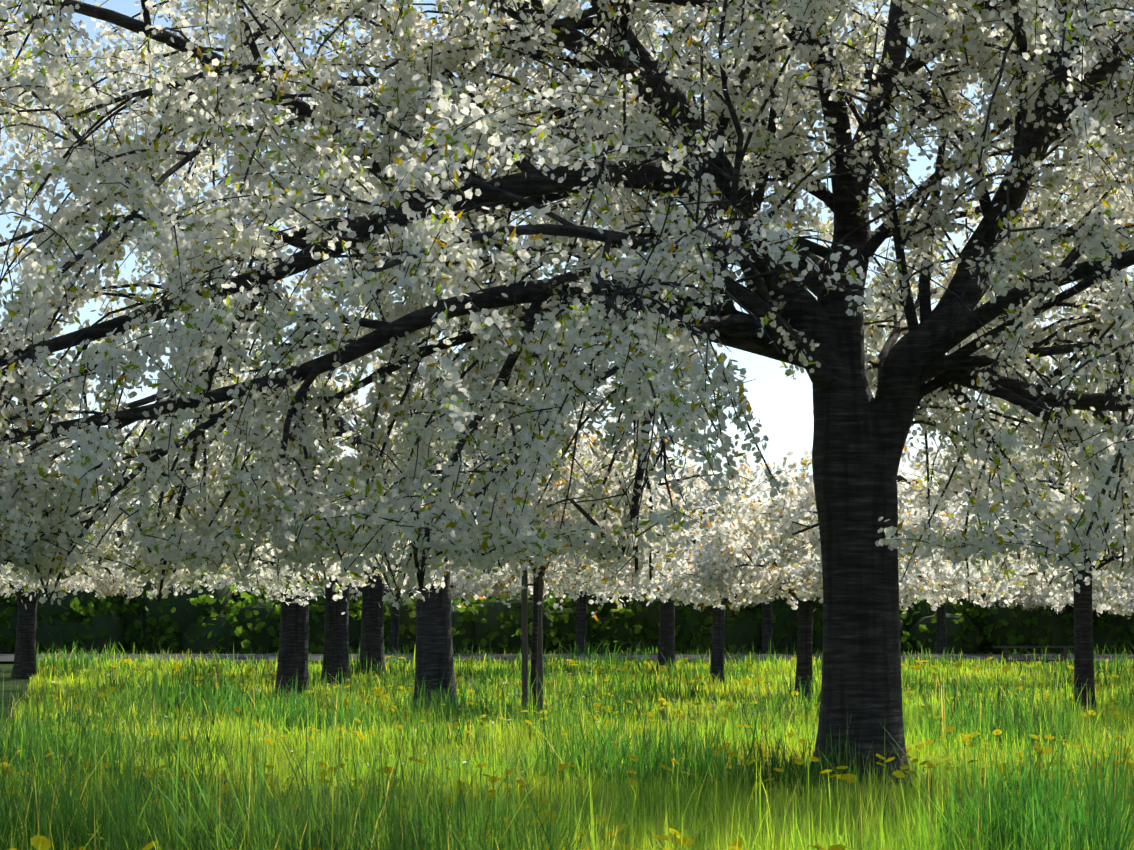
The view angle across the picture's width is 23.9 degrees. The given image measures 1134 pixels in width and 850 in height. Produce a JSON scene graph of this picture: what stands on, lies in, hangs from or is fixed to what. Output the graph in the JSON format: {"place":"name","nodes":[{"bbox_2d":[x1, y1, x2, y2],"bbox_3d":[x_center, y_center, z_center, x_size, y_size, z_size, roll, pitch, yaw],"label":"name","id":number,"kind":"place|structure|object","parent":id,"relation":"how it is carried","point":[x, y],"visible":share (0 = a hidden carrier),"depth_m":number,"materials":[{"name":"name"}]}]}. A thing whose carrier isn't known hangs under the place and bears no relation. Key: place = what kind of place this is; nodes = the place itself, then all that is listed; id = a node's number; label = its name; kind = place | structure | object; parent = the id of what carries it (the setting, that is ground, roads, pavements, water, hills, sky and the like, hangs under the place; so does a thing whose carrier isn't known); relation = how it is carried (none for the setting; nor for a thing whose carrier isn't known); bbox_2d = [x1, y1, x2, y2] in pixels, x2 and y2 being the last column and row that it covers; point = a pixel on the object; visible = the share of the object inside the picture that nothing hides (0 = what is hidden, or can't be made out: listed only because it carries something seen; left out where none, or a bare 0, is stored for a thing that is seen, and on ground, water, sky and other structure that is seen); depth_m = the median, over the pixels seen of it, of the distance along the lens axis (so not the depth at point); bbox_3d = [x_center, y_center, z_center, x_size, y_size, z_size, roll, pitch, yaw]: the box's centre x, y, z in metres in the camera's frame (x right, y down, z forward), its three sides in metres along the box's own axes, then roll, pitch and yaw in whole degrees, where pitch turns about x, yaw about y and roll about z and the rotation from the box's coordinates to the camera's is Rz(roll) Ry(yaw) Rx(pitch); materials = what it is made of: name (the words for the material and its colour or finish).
{"place":"outdoors","nodes":[
{"label":"outdoors","id":0,"kind":"place"},
{"bbox_2d":[0,654,1133,660],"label":"lane","id":1,"kind":"structure","parent":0,"point":[244,657],"depth_m":68.28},
{"bbox_2d":[0,636,1133,849],"bbox_3d":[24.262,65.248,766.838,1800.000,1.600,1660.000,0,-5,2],"label":"ground","id":2,"kind":"structure","parent":0,"point":[6,667],"depth_m":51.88,"materials":[{"name":"green plant"}]},
{"bbox_2d":[0,426,118,556],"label":"blossoming cherry tree","id":3,"kind":"object","parent":2,"relation":"on","point":[111,548],"depth_m":37.05,"materials":[{"name":"white plant"}]},
{"bbox_2d":[0,338,131,555],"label":"blossoming cherry tree","id":4,"kind":"object","parent":2,"relation":"on","point":[117,539],"depth_m":45.37,"materials":[{"name":"white plant"}]},
{"bbox_2d":[0,485,145,671],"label":"blossoming cherry tree","id":5,"kind":"object","parent":2,"relation":"on","point":[82,585],"visible":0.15,"depth_m":62.93,"materials":[{"name":"white plant"}]},
{"bbox_2d":[34,427,135,563],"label":"blossoming cherry tree","id":6,"kind":"object","parent":2,"relation":"on","point":[63,445],"visible":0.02,"depth_m":74.21,"materials":[{"name":"white plant"}]},
{"bbox_2d":[0,442,195,678],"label":"blossoming cherry tree","id":7,"kind":"object","parent":2,"relation":"on","point":[25,647],"visible":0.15,"depth_m":55.08,"materials":[{"name":"white plant"}]},
{"bbox_2d":[78,337,499,699],"bbox_3d":[-4.607,1.374,43.597,8.681,6.462,8.405,5,-7,-44],"label":"blossoming cherry tree","id":8,"kind":"object","parent":2,"relation":"on","point":[293,641],"depth_m":42.84,"materials":[{"name":"plant"}]},
{"bbox_2d":[108,342,568,685],"bbox_3d":[-4.629,1.623,50.532,6.893,6.878,9.819,-4,-6,39],"label":"blossoming cherry tree","id":9,"kind":"object","parent":2,"relation":"on","point":[336,647],"visible":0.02,"depth_m":49.81,"materials":[{"name":"plant"}]},
{"bbox_2d":[131,359,560,675],"bbox_3d":[-4.004,1.827,56.740,10.365,7.260,7.276,2,-5,-24],"label":"blossoming cherry tree","id":10,"kind":"object","parent":2,"relation":"on","point":[372,630],"depth_m":56.85,"materials":[{"name":"plant"}]},
{"bbox_2d":[231,571,548,653],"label":"blossoming cherry tree","id":11,"kind":"object","parent":2,"relation":"on","point":[394,630],"visible":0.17,"depth_m":71.56,"materials":[{"name":"white plant"}]},
{"bbox_2d":[75,251,766,708],"bbox_3d":[-1.488,0.866,36.774,8.132,6.473,10.281,3,-6,-34],"label":"blossoming cherry tree","id":12,"kind":"object","parent":2,"relation":"on","point":[435,665],"visible":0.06,"depth_m":35.61,"materials":[{"name":"white plant"}]},
{"bbox_2d":[521,555,545,719],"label":"tree stakes","id":13,"kind":"object","parent":2,"relation":"on","point":[524,612],"visible":0.48,"depth_m":28.79,"materials":[{"name":"brown wood"}]},
{"bbox_2d":[408,361,678,720],"bbox_3d":[-0.262,1.295,29.012,2.863,4.281,3.120,1,-5,-15],"label":"cherry tree","id":14,"kind":"object","parent":2,"relation":"on","point":[586,463],"visible":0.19,"depth_m":28.59,"materials":[{"name":"white plant"}]},
{"bbox_2d":[450,572,654,653],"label":"blossoming cherry tree","id":15,"kind":"object","parent":2,"relation":"on","point":[581,619],"visible":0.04,"depth_m":71.67,"materials":[{"name":"white plant"}]},
{"bbox_2d":[0,0,1133,795],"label":"cherry tree","id":16,"kind":"object","parent":2,"relation":"on","point":[412,224],"visible":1,"depth_m":14.54,"materials":[{"name":"white plant"}]},
{"bbox_2d":[0,507,1133,653],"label":"hedge","id":17,"kind":"object","parent":2,"relation":"on","point":[204,622],"visible":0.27,"depth_m":73.37,"materials":[{"name":"green plant"}]},
{"bbox_2d":[0,655,1133,849],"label":"dandelions","id":18,"kind":"object","parent":2,"relation":"on","point":[44,841],"visible":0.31,"depth_m":14.82,"materials":[{"name":"yellow plant"}]},
{"bbox_2d":[16,669,1133,849],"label":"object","id":19,"kind":"object","parent":2,"relation":"on","point":[464,762],"visible":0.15,"depth_m":26.83,"materials":[{"name":"plant"}]},
{"bbox_2d":[515,430,820,668],"bbox_3d":[2.386,2.875,59.002,8.799,5.564,9.641,-3,-5,28],"label":"blossoming cherry tree","id":20,"kind":"object","parent":2,"relation":"on","point":[666,647],"depth_m":58.81,"materials":[{"name":"white plant"}]},
{"bbox_2d":[505,439,921,687],"bbox_3d":[2.300,2.633,50.141,8.543,4.808,5.312,2,-5,-23],"label":"blossoming cherry tree","id":21,"kind":"object","parent":2,"relation":"on","point":[634,587],"visible":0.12,"depth_m":48.62,"materials":[{"name":"white plant"}]},
{"bbox_2d":[695,470,816,653],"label":"blossoming cherry tree","id":22,"kind":"object","parent":2,"relation":"on","point":[767,632],"depth_m":71.35,"materials":[{"name":"plant"}]},
{"bbox_2d":[639,447,1017,699],"bbox_3d":[3.962,2.476,43.031,6.620,4.186,7.254,-2,-5,20],"label":"blossoming cherry tree","id":23,"kind":"object","parent":2,"relation":"on","point":[725,570],"visible":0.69,"depth_m":41.58,"materials":[{"name":"white plant"}]},
{"bbox_2d":[682,386,1133,715],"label":"blossoming cherry tree","id":24,"kind":"object","parent":2,"relation":"on","point":[781,514],"visible":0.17,"depth_m":31.92,"materials":[{"name":"white plant"}]},
{"bbox_2d":[800,485,1069,653],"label":"blossoming cherry tree","id":25,"kind":"object","parent":2,"relation":"on","point":[941,644],"depth_m":71.00,"materials":[{"name":"white plant"}]},
{"bbox_2d":[897,404,1132,556],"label":"blossoming cherry tree","id":26,"kind":"object","parent":2,"relation":"on","point":[957,486],"visible":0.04,"depth_m":32.10,"materials":[{"name":"white plant"}]},
{"bbox_2d":[993,646,1073,664],"bbox_3d":[11.352,5.606,65.019,1.960,0.480,0.432,0,-5,1],"label":"bench","id":27,"kind":"object","parent":2,"relation":"on","point":[1005,652],"visible":0.71,"depth_m":64.83,"materials":[{"name":"brown wood"}]},
{"bbox_2d":[977,568,1093,612],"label":"blossoming cherry tree","id":28,"kind":"object","parent":2,"relation":"on","point":[1029,602],"visible":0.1,"depth_m":70.14,"materials":[{"name":"white plant"}]},
{"bbox_2d":[976,540,1126,599],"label":"blossoming cherry tree","id":29,"kind":"object","parent":2,"relation":"on","point":[1101,582],"visible":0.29,"depth_m":51.10,"materials":[{"name":"white plant"}]},
{"bbox_2d":[1044,582,1133,618],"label":"blossoming cherry tree","id":30,"kind":"object","parent":2,"relation":"on","point":[1115,608],"visible":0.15,"depth_m":52.91,"materials":[{"name":"white plant"}]},
{"bbox_2d":[1055,337,1133,514],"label":"blossoming cherry tree","id":31,"kind":"object","parent":2,"relation":"on","point":[1072,464],"visible":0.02,"depth_m":25.88,"materials":[{"name":"white plant"}]},
{"bbox_2d":[1092,557,1133,615],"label":"blossoming cherry tree","id":32,"kind":"object","parent":2,"relation":"on","point":[1127,594],"visible":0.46,"depth_m":39.79,"materials":[{"name":"white plant"}]},
{"bbox_2d":[0,0,1133,605],"label":"sky","id":33,"kind":"structure","parent":0,"point":[783,405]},
{"bbox_2d":[38,634,1128,653],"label":"verge grass","id":34,"kind":"structure","parent":0,"point":[600,649],"depth_m":71.66,"materials":[{"name":"green plant"}]}
]}

